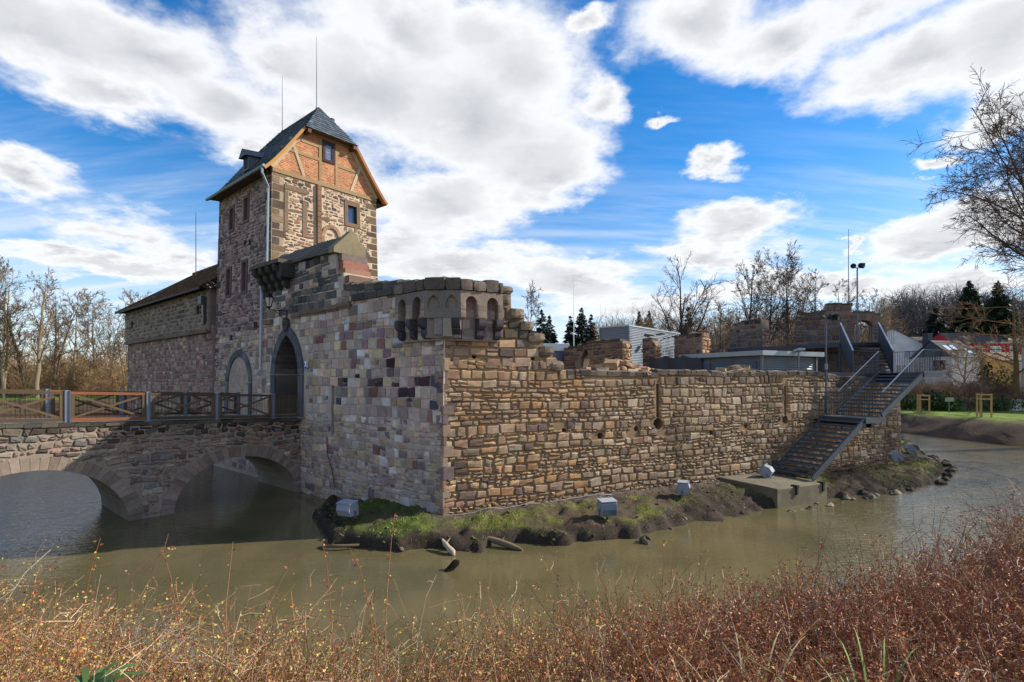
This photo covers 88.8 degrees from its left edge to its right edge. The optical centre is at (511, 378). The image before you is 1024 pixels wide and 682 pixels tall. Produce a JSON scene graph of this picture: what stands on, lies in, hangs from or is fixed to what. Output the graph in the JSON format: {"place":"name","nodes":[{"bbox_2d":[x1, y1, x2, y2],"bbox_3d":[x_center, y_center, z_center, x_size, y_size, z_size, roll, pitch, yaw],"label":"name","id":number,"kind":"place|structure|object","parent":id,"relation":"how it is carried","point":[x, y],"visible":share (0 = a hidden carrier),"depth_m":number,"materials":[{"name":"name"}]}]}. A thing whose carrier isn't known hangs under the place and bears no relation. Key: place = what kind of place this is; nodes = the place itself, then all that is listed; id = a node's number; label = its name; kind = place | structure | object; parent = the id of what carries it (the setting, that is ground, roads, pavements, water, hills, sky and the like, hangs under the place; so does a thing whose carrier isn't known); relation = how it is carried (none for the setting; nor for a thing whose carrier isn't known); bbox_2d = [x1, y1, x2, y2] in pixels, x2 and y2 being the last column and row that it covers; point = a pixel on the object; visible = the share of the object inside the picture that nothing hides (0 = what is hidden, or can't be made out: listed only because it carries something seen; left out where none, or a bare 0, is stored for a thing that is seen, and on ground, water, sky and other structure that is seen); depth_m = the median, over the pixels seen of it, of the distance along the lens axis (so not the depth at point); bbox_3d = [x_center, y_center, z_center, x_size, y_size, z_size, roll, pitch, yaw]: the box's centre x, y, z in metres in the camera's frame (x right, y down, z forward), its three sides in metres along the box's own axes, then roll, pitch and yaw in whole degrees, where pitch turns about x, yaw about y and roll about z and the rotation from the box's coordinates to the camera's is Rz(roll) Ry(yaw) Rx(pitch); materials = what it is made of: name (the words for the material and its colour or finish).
{"place":"outdoors","nodes":[
{"label":"outdoors","id":0,"kind":"place"},
{"bbox_2d":[0,433,1023,681],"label":"water","id":1,"kind":"structure","parent":0,"point":[270,531],"depth_m":14.14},
{"bbox_2d":[318,540,358,547],"bbox_3d":[-5.001,4.771,14.981,1.226,0.276,0.247,0,0,2],"label":"driftwood","id":2,"kind":"object","parent":1,"relation":"on","point":[332,545],"visible":0.98,"depth_m":14.92,"materials":[{"name":"brown wood"}]},
{"bbox_2d":[487,536,522,550],"bbox_3d":[-0.196,4.755,15.114,1.136,0.326,0.196,0,0,28],"label":"driftwood","id":3,"kind":"object","parent":1,"relation":"in","point":[502,542],"visible":1,"depth_m":15.07,"materials":[{"name":"brown wood"}]},
{"bbox_2d":[0,334,1023,681],"bbox_3d":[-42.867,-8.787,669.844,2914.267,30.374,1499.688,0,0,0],"label":"ground","id":4,"kind":"structure","parent":0,"point":[1002,428],"depth_m":17.90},
{"bbox_2d":[0,275,42,396],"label":"bare tree","id":5,"kind":"object","parent":4,"relation":"on","point":[19,362],"visible":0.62,"depth_m":68.84,"materials":[{"name":"brown plant"}]},
{"bbox_2d":[0,255,50,397],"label":"bare tree","id":6,"kind":"object","parent":4,"relation":"on","point":[7,345],"visible":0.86,"depth_m":67.50,"materials":[{"name":"brown plant"}]},
{"bbox_2d":[3,553,60,681],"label":"shrub shoot","id":7,"kind":"object","parent":4,"relation":"on","point":[28,607],"visible":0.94,"depth_m":3.42,"materials":[{"name":"brown plant"}]},
{"bbox_2d":[18,267,72,396],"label":"bare tree","id":8,"kind":"object","parent":4,"relation":"on","point":[38,340],"visible":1,"depth_m":67.28,"materials":[{"name":"brown plant"}]},
{"bbox_2d":[0,346,127,395],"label":"woodland","id":9,"kind":"object","parent":4,"relation":"on","point":[64,362],"visible":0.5,"depth_m":75.24,"materials":[{"name":"brown plant"}]},
{"bbox_2d":[0,364,127,397],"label":"brushwood","id":10,"kind":"object","parent":4,"relation":"on","point":[90,386],"visible":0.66,"depth_m":69.93,"materials":[{"name":"brown plant"}]},
{"bbox_2d":[33,276,101,389],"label":"bare tree","id":11,"kind":"object","parent":4,"relation":"on","point":[57,344],"visible":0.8,"depth_m":71.42,"materials":[{"name":"brown plant"}]},
{"bbox_2d":[51,284,100,389],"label":"bare tree","id":12,"kind":"object","parent":4,"relation":"on","point":[76,343],"visible":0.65,"depth_m":74.28,"materials":[{"name":"brown plant"}]},
{"bbox_2d":[72,539,102,681],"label":"shrub shoot","id":13,"kind":"object","parent":4,"relation":"on","point":[79,640],"visible":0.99,"depth_m":3.20,"materials":[{"name":"brown plant"}]},
{"bbox_2d":[72,290,121,387],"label":"bare tree","id":14,"kind":"object","parent":4,"relation":"on","point":[92,319],"visible":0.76,"depth_m":76.29,"materials":[{"name":"brown plant"}]},
{"bbox_2d":[71,292,132,387],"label":"bare tree","id":15,"kind":"object","parent":4,"relation":"on","point":[101,339],"visible":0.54,"depth_m":76.89,"materials":[{"name":"brown plant"}]},
{"bbox_2d":[89,300,127,390],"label":"bare tree","id":16,"kind":"object","parent":4,"relation":"on","point":[124,350],"visible":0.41,"depth_m":71.72,"materials":[{"name":"brown plant"}]},
{"bbox_2d":[73,660,150,681],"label":"broadleaf plant","id":17,"kind":"object","parent":4,"relation":"on","point":[99,675],"visible":0.97,"depth_m":2.99,"materials":[{"name":"green plant"}]},
{"bbox_2d":[0,414,300,520],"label":"stone bridge","id":18,"kind":"structure","parent":4,"relation":"on","point":[132,470],"depth_m":18.46,"materials":[{"name":"stone"}]},
{"bbox_2d":[0,389,239,417],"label":"bridge railing","id":19,"kind":"object","parent":18,"relation":"on","point":[50,402],"visible":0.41,"depth_m":20.52,"materials":[{"name":"wood"}]},
{"bbox_2d":[0,390,297,422],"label":"bridge railing","id":20,"kind":"object","parent":18,"relation":"on","point":[67,406],"visible":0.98,"depth_m":18.36,"materials":[{"name":"wood"}]},
{"bbox_2d":[115,264,216,416],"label":"long hall","id":21,"kind":"structure","parent":4,"relation":"on","point":[170,333],"depth_m":33.72,"materials":[{"name":"stone"}]},
{"bbox_2d":[160,547,191,681],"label":"shrub shoot","id":22,"kind":"object","parent":4,"relation":"on","point":[171,584],"visible":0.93,"depth_m":3.62,"materials":[{"name":"brown plant"}]},
{"bbox_2d":[223,543,234,680],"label":"shrub shoot","id":23,"kind":"object","parent":4,"relation":"on","point":[225,611],"visible":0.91,"depth_m":3.61,"materials":[{"name":"brown plant"}]},
{"bbox_2d":[251,550,306,681],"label":"shrub shoot","id":24,"kind":"object","parent":4,"relation":"on","point":[266,614],"visible":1,"depth_m":3.53,"materials":[{"name":"brown plant"}]},
{"bbox_2d":[205,107,387,477],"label":"keep tower","id":25,"kind":"structure","parent":4,"relation":"on","point":[302,182],"depth_m":27.42,"materials":[{"name":"stone"}]},
{"bbox_2d":[225,266,231,297],"bbox_3d":[-15.367,-5.269,28.698,0.735,1.699,0.479,0,0,41],"label":"window","id":26,"kind":"structure","parent":25,"relation":"in","point":[228,277],"depth_m":28.69,"materials":[{"name":"brown stone"}]},
{"bbox_2d":[228,204,234,232],"bbox_3d":[-15.141,-8.694,28.594,0.687,1.449,0.474,0,0,41],"label":"window","id":27,"kind":"structure","parent":25,"relation":"in","point":[231,223],"depth_m":28.57,"materials":[{"name":"brown stone"}]},
{"bbox_2d":[240,258,247,293],"bbox_3d":[-13.833,-5.319,27.383,0.721,1.799,0.481,0,0,41],"label":"window","id":28,"kind":"structure","parent":25,"relation":"in","point":[244,263],"depth_m":27.38,"materials":[{"name":"brown stone"}]},
{"bbox_2d":[243,193,249,223],"bbox_3d":[-13.731,-8.845,27.389,0.677,1.449,0.474,0,0,41],"label":"window","id":29,"kind":"structure","parent":25,"relation":"in","point":[246,199],"depth_m":27.35,"materials":[{"name":"brown stone"}]},
{"bbox_2d":[322,140,334,164],"bbox_3d":[-9.854,-11.975,27.781,0.445,1.110,0.680,0,0,41],"label":"window","id":30,"kind":"structure","parent":25,"relation":"in","point":[327,146],"depth_m":27.66,"materials":[{"name":"brown wood"}]},
{"bbox_2d":[344,199,359,228],"bbox_3d":[-8.926,-9.030,28.860,0.473,1.420,0.957,0,0,41],"label":"window","id":31,"kind":"structure","parent":25,"relation":"in","point":[351,209],"depth_m":28.81,"materials":[{"name":"beige stone"}]},
{"bbox_2d":[321,539,334,679],"bbox_3d":[-1.367,2.133,3.941,0.152,1.850,0.058,0,0,-40],"label":"shrub shoot","id":32,"kind":"object","parent":4,"relation":"on","point":[330,608],"visible":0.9,"depth_m":3.93,"materials":[{"name":"brown plant"}]},
{"bbox_2d":[336,499,358,521],"bbox_3d":[-5.166,4.309,16.462,0.560,0.930,0.480,0,6,22],"label":"floodlight","id":33,"kind":"object","parent":4,"relation":"on","point":[347,508],"visible":0.93,"depth_m":16.31,"materials":[{"name":"metal"}]},
{"bbox_2d":[249,231,449,513],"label":"gate wall","id":34,"kind":"structure","parent":4,"relation":"on","point":[365,387],"depth_m":20.36,"materials":[{"name":"stone"}]},
{"bbox_2d":[263,291,286,318],"bbox_3d":[-10.525,-3.220,23.209,0.425,1.340,1.024,0,0,43],"label":"wall lantern","id":35,"kind":"object","parent":34,"relation":"attached to","point":[268,297],"depth_m":22.94,"materials":[{"name":"metal"}]},
{"bbox_2d":[394,277,503,342],"bbox_3d":[-2.126,-2.224,17.575,3.711,2.009,2.193,0,0,0],"label":"corner turret","id":36,"kind":"object","parent":34,"relation":"attached to","point":[441,308],"visible":1,"depth_m":16.88,"materials":[{"name":"stone"}]},
{"bbox_2d":[348,549,378,680],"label":"shrub shoot","id":37,"kind":"object","parent":4,"relation":"on","point":[356,559],"visible":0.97,"depth_m":4.22,"materials":[{"name":"brown plant"}]},
{"bbox_2d":[382,514,396,679],"bbox_3d":[-0.952,2.057,4.050,0.123,2.029,0.076,0,0,34],"label":"shrub shoot","id":38,"kind":"object","parent":4,"relation":"on","point":[386,600],"visible":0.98,"depth_m":4.06,"materials":[{"name":"brown plant"}]},
{"bbox_2d":[0,534,837,681],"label":"tall shoots","id":39,"kind":"object","parent":4,"relation":"on","point":[430,666],"visible":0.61,"depth_m":4.28,"materials":[{"name":"brown plant"}]},
{"bbox_2d":[0,478,1023,681],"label":"shrub mass","id":40,"kind":"object","parent":4,"relation":"on","point":[758,618],"visible":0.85,"depth_m":4.57,"materials":[{"name":"brown plant"}]},
{"bbox_2d":[3,536,1023,681],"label":"undergrowth","id":41,"kind":"object","parent":4,"relation":"on","point":[866,667],"visible":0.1,"depth_m":5.09,"materials":[{"name":"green plant"}]},
{"bbox_2d":[521,282,543,330],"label":"bare tree","id":42,"kind":"object","parent":4,"relation":"on","point":[531,292],"visible":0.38,"depth_m":60.95,"materials":[{"name":"brown plant"}]},
{"bbox_2d":[535,309,552,342],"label":"conifer tree","id":43,"kind":"object","parent":4,"relation":"on","point":[542,328],"visible":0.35,"depth_m":104.70,"materials":[{"name":"green plant"}]},
{"bbox_2d":[546,315,558,342],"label":"conifer tree","id":44,"kind":"object","parent":4,"relation":"on","point":[552,334],"visible":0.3,"depth_m":107.67,"materials":[{"name":"green plant"}]},
{"bbox_2d":[560,316,575,345],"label":"conifer tree","id":45,"kind":"object","parent":4,"relation":"on","point":[568,335],"visible":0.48,"depth_m":109.63,"materials":[{"name":"green plant"}]},
{"bbox_2d":[570,308,591,345],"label":"conifer tree","id":46,"kind":"object","parent":4,"relation":"on","point":[582,333],"visible":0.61,"depth_m":107.27,"materials":[{"name":"green plant"}]},
{"bbox_2d":[587,314,598,339],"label":"conifer tree","id":47,"kind":"object","parent":4,"relation":"on","point":[592,331],"visible":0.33,"depth_m":111.42,"materials":[{"name":"green plant"}]},
{"bbox_2d":[597,497,617,519],"bbox_3d":[2.995,4.265,16.518,0.560,0.930,0.480,0,6,-14],"label":"floodlight","id":48,"kind":"object","parent":4,"relation":"on","point":[607,507],"visible":0.94,"depth_m":16.31,"materials":[{"name":"metal"}]},
{"bbox_2d":[317,460,931,550],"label":"bank litter","id":49,"kind":"object","parent":4,"relation":"on","point":[402,548],"visible":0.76,"depth_m":17.89,"materials":[{"name":"stone"}]},
{"bbox_2d":[313,455,942,544],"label":"grass","id":50,"kind":"structure","parent":4,"relation":"on","point":[924,470],"depth_m":17.78,"materials":[{"name":"green plant"}]},
{"bbox_2d":[435,286,901,514],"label":"river wall","id":51,"kind":"structure","parent":4,"relation":"on","point":[527,416],"depth_m":19.55,"materials":[{"name":"stone"}]},
{"bbox_2d":[581,358,652,374],"bbox_3d":[4.306,-0.439,21.283,4.186,0.778,2.399,0,0,-22],"label":"rubble heap","id":52,"kind":"object","parent":51,"relation":"on","point":[615,364],"visible":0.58,"depth_m":20.66,"materials":[{"name":"stone"}]},
{"bbox_2d":[715,365,760,375],"bbox_3d":[10.280,-0.348,23.620,3.308,0.557,1.359,0,0,-35],"label":"rubble heap","id":53,"kind":"object","parent":51,"relation":"on","point":[738,370],"visible":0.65,"depth_m":23.05,"materials":[{"name":"stone"}]},
{"bbox_2d":[676,480,690,497],"bbox_3d":[6.328,4.239,19.289,0.480,0.930,0.560,0,0,21],"label":"floodlight","id":54,"kind":"object","parent":4,"relation":"on","point":[683,487],"visible":0.94,"depth_m":19.06,"materials":[{"name":"metal"}]},
{"bbox_2d":[650,252,730,337],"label":"bare tree","id":55,"kind":"object","parent":4,"relation":"on","point":[682,330],"visible":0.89,"depth_m":69.98,"materials":[{"name":"brown plant"}]},
{"bbox_2d":[695,296,733,348],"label":"bare tree","id":56,"kind":"object","parent":4,"relation":"on","point":[720,340],"visible":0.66,"depth_m":87.88,"materials":[{"name":"brown plant"}]},
{"bbox_2d":[713,250,783,337],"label":"bare tree","id":57,"kind":"object","parent":4,"relation":"on","point":[748,280],"visible":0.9,"depth_m":74.00,"materials":[{"name":"brown plant"}]},
{"bbox_2d":[660,625,841,681],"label":"grass tuft","id":58,"kind":"object","parent":4,"relation":"on","point":[768,661],"visible":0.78,"depth_m":3.71,"materials":[{"name":"green plant"}]},
{"bbox_2d":[587,288,919,348],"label":"woodland","id":59,"kind":"object","parent":4,"relation":"on","point":[723,332],"visible":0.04,"depth_m":107.19,"materials":[{"name":"brown plant"}]},
{"bbox_2d":[732,252,802,345],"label":"bare tree","id":60,"kind":"object","parent":4,"relation":"on","point":[779,292],"visible":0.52,"depth_m":77.04,"materials":[{"name":"brown plant"}]},
{"bbox_2d":[719,472,826,507],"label":"concrete slab","id":61,"kind":"structure","parent":4,"relation":"on","point":[781,491],"depth_m":20.58,"materials":[{"name":"concrete"}]},
{"bbox_2d":[758,463,774,477],"bbox_3d":[10.944,4.075,22.044,0.560,0.480,0.930,0,38,-52],"label":"floodlight","id":62,"kind":"object","parent":61,"relation":"on","point":[766,471],"visible":0.94,"depth_m":21.98,"materials":[{"name":"metal"}]},
{"bbox_2d":[668,322,942,480],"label":"steel staircase","id":63,"kind":"structure","parent":61,"relation":"on","point":[856,422],"depth_m":25.12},
{"bbox_2d":[820,314,839,414],"bbox_3d":[15.294,-0.586,25.098,0.958,5.071,0.398,0,0,0],"label":"lamp pole","id":64,"kind":"object","parent":63,"relation":"on","point":[832,317],"visible":0.94,"depth_m":25.10,"materials":[{"name":"metal"}]},
{"bbox_2d":[752,240,822,345],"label":"bare tree","id":65,"kind":"object","parent":4,"relation":"on","point":[791,277],"visible":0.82,"depth_m":74.80,"materials":[{"name":"brown plant"}]},
{"bbox_2d":[791,269,829,314],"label":"bare tree","id":66,"kind":"object","parent":4,"relation":"on","point":[815,295],"visible":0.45,"depth_m":75.56,"materials":[{"name":"brown plant"}]},
{"bbox_2d":[715,628,915,681],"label":"grass tuft","id":67,"kind":"object","parent":4,"relation":"on","point":[898,674],"visible":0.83,"depth_m":3.36,"materials":[{"name":"green plant"}]},
{"bbox_2d":[816,278,865,309],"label":"bare tree","id":68,"kind":"object","parent":4,"relation":"on","point":[842,285],"visible":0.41,"depth_m":77.70,"materials":[{"name":"brown plant"}]},
{"bbox_2d":[850,263,864,341],"bbox_3d":[21.553,-4.632,32.549,0.934,5.164,0.429,0,0,0],"label":"lamp pole","id":69,"kind":"object","parent":4,"relation":"on","point":[854,265],"visible":0.91,"depth_m":32.56,"materials":[{"name":"metal"}]},
{"bbox_2d":[700,490,1023,681],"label":"bare shoots","id":70,"kind":"object","parent":4,"relation":"on","point":[933,615],"visible":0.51,"depth_m":4.68,"materials":[{"name":"brown plant"}]},
{"bbox_2d":[851,288,890,341],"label":"bare tree","id":71,"kind":"object","parent":4,"relation":"on","point":[860,327],"visible":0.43,"depth_m":74.96,"materials":[{"name":"brown plant"}]},
{"bbox_2d":[887,450,903,464],"bbox_3d":[19.223,4.081,26.026,0.480,0.930,0.560,-30,-9,16],"label":"floodlight","id":72,"kind":"object","parent":4,"relation":"on","point":[895,456],"visible":0.95,"depth_m":25.85,"materials":[{"name":"metal"}]},
{"bbox_2d":[886,328,921,393],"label":"house","id":73,"kind":"structure","parent":4,"relation":"on","point":[901,343],"depth_m":79.66,"materials":[{"name":"paint"}]},
{"bbox_2d":[900,394,921,409],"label":"evergreen bush","id":74,"kind":"object","parent":4,"relation":"on","point":[911,401],"visible":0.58,"depth_m":54.39,"materials":[{"name":"green plant"}]},
{"bbox_2d":[916,364,929,413],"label":"staked sapling","id":75,"kind":"object","parent":4,"relation":"on","point":[919,406],"visible":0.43,"depth_m":49.63,"materials":[{"name":"brown wood"}]},
{"bbox_2d":[919,308,948,336],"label":"conifer tree","id":76,"kind":"object","parent":4,"relation":"on","point":[932,326],"visible":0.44,"depth_m":107.52,"materials":[{"name":"green plant"}]},
{"bbox_2d":[921,389,952,410],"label":"evergreen bush","id":77,"kind":"object","parent":4,"relation":"on","point":[937,395],"visible":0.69,"depth_m":53.55,"materials":[{"name":"green plant"}]},
{"bbox_2d":[910,333,979,387],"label":"house","id":78,"kind":"structure","parent":4,"relation":"on","point":[929,342],"depth_m":74.48,"materials":[{"name":"paint"}]},
{"bbox_2d":[872,276,1023,336],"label":"woodland","id":79,"kind":"object","parent":4,"relation":"on","point":[917,317],"visible":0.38,"depth_m":129.12,"materials":[{"name":"brown plant"}]},
{"bbox_2d":[934,397,964,410],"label":"evergreen bush","id":80,"kind":"object","parent":4,"relation":"on","point":[954,406],"visible":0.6,"depth_m":52.91,"materials":[{"name":"green plant"}]},
{"bbox_2d":[898,63,1023,286],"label":"bare tree","id":81,"kind":"object","parent":4,"relation":"on","point":[1016,162],"visible":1,"depth_m":40.15,"materials":[{"name":"brown plant"}]},
{"bbox_2d":[900,377,1023,410],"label":"brushwood","id":82,"kind":"object","parent":4,"relation":"on","point":[972,393],"visible":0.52,"depth_m":54.73,"materials":[{"name":"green plant"}]},
{"bbox_2d":[913,376,1012,407],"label":"brushwood","id":83,"kind":"object","parent":4,"relation":"on","point":[961,386],"visible":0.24,"depth_m":57.89,"materials":[{"name":"brown plant"}]},
{"bbox_2d":[931,336,995,391],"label":"bare tree","id":84,"kind":"object","parent":4,"relation":"on","point":[966,363],"visible":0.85,"depth_m":57.94,"materials":[{"name":"brown plant"}]},
{"bbox_2d":[944,281,986,332],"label":"conifer tree","id":85,"kind":"object","parent":4,"relation":"on","point":[969,294],"visible":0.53,"depth_m":99.15,"materials":[{"name":"green plant"}]},
{"bbox_2d":[926,272,1023,398],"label":"bare tree","id":86,"kind":"object","parent":4,"relation":"on","point":[1015,360],"visible":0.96,"depth_m":56.87,"materials":[{"name":"brown plant"}]},
{"bbox_2d":[933,333,1020,354],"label":"house","id":87,"kind":"structure","parent":4,"relation":"on","point":[981,339],"depth_m":93.30,"materials":[{"name":"paint"}]},
{"bbox_2d":[974,357,995,416],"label":"staked sapling","id":88,"kind":"object","parent":4,"relation":"on","point":[981,394],"visible":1,"depth_m":44.12,"materials":[{"name":"brown wood"}]},
{"bbox_2d":[977,358,993,393],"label":"evergreen bush","id":89,"kind":"object","parent":4,"relation":"on","point":[987,371],"visible":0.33,"depth_m":59.73,"materials":[{"name":"green plant"}]},
{"bbox_2d":[968,396,1023,410],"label":"evergreen bush","id":90,"kind":"object","parent":4,"relation":"on","point":[997,404],"visible":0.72,"depth_m":53.14,"materials":[{"name":"green plant"}]},
{"bbox_2d":[976,280,1020,342],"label":"conifer tree","id":91,"kind":"object","parent":4,"relation":"on","point":[1002,302],"visible":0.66,"depth_m":95.19,"materials":[{"name":"green plant"}]},
{"bbox_2d":[978,352,1020,389],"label":"house","id":92,"kind":"structure","parent":4,"relation":"on","point":[1008,366],"depth_m":75.08,"materials":[{"name":"paint"}]},
{"bbox_2d":[986,366,1012,390],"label":"evergreen bush","id":93,"kind":"object","parent":4,"relation":"on","point":[1004,376],"visible":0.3,"depth_m":61.69,"materials":[{"name":"green plant"}]},
{"bbox_2d":[0,0,1023,364],"label":"sky","id":94,"kind":"structure","parent":0,"point":[571,149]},
{"bbox_2d":[599,325,680,365],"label":"service building","id":95,"kind":"structure","parent":0,"point":[634,335],"depth_m":35.14,"materials":[{"name":"paint"}]},
{"bbox_2d":[641,338,661,367],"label":"ruined wall","id":96,"kind":"structure","parent":0,"point":[651,347],"depth_m":30.77,"materials":[{"name":"stone"}]},
{"label":"courtyard ground","id":97,"kind":"structure","parent":0,"visible":0},
{"bbox_2d":[543,343,569,363],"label":"service building","id":98,"kind":"structure","parent":97,"relation":"on","point":[558,349],"depth_m":30.21,"materials":[{"name":"paint"}]},
{"bbox_2d":[564,339,631,368],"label":"ruined wall","id":99,"kind":"structure","parent":97,"relation":"on","point":[587,353],"depth_m":28.66,"materials":[{"name":"stone"}]},
{"bbox_2d":[649,355,701,369],"bbox_3d":[8.819,0.225,28.100,3.034,2.950,0.357,0,0,32],"label":"tarpaulin","id":100,"kind":"object","parent":97,"relation":"on","point":[670,363],"visible":0.24,"depth_m":28.14,"materials":[{"name":"fabric"}]},
{"bbox_2d":[674,332,709,357],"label":"ruined wall","id":101,"kind":"structure","parent":97,"relation":"on","point":[693,343],"depth_m":29.86,"materials":[{"name":"stone"}]},
{"bbox_2d":[729,318,770,348],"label":"ruined wall","id":102,"kind":"structure","parent":97,"relation":"on","point":[749,326],"depth_m":38.73,"materials":[{"name":"stone"}]},
{"bbox_2d":[679,350,824,370],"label":"service building","id":103,"kind":"structure","parent":97,"relation":"on","point":[764,360],"depth_m":25.42,"materials":[{"name":"paint"}]},
{"bbox_2d":[794,303,887,372],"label":"ruined wall","id":104,"kind":"structure","parent":97,"relation":"on","point":[847,319],"depth_m":34.87,"materials":[{"name":"stone"}]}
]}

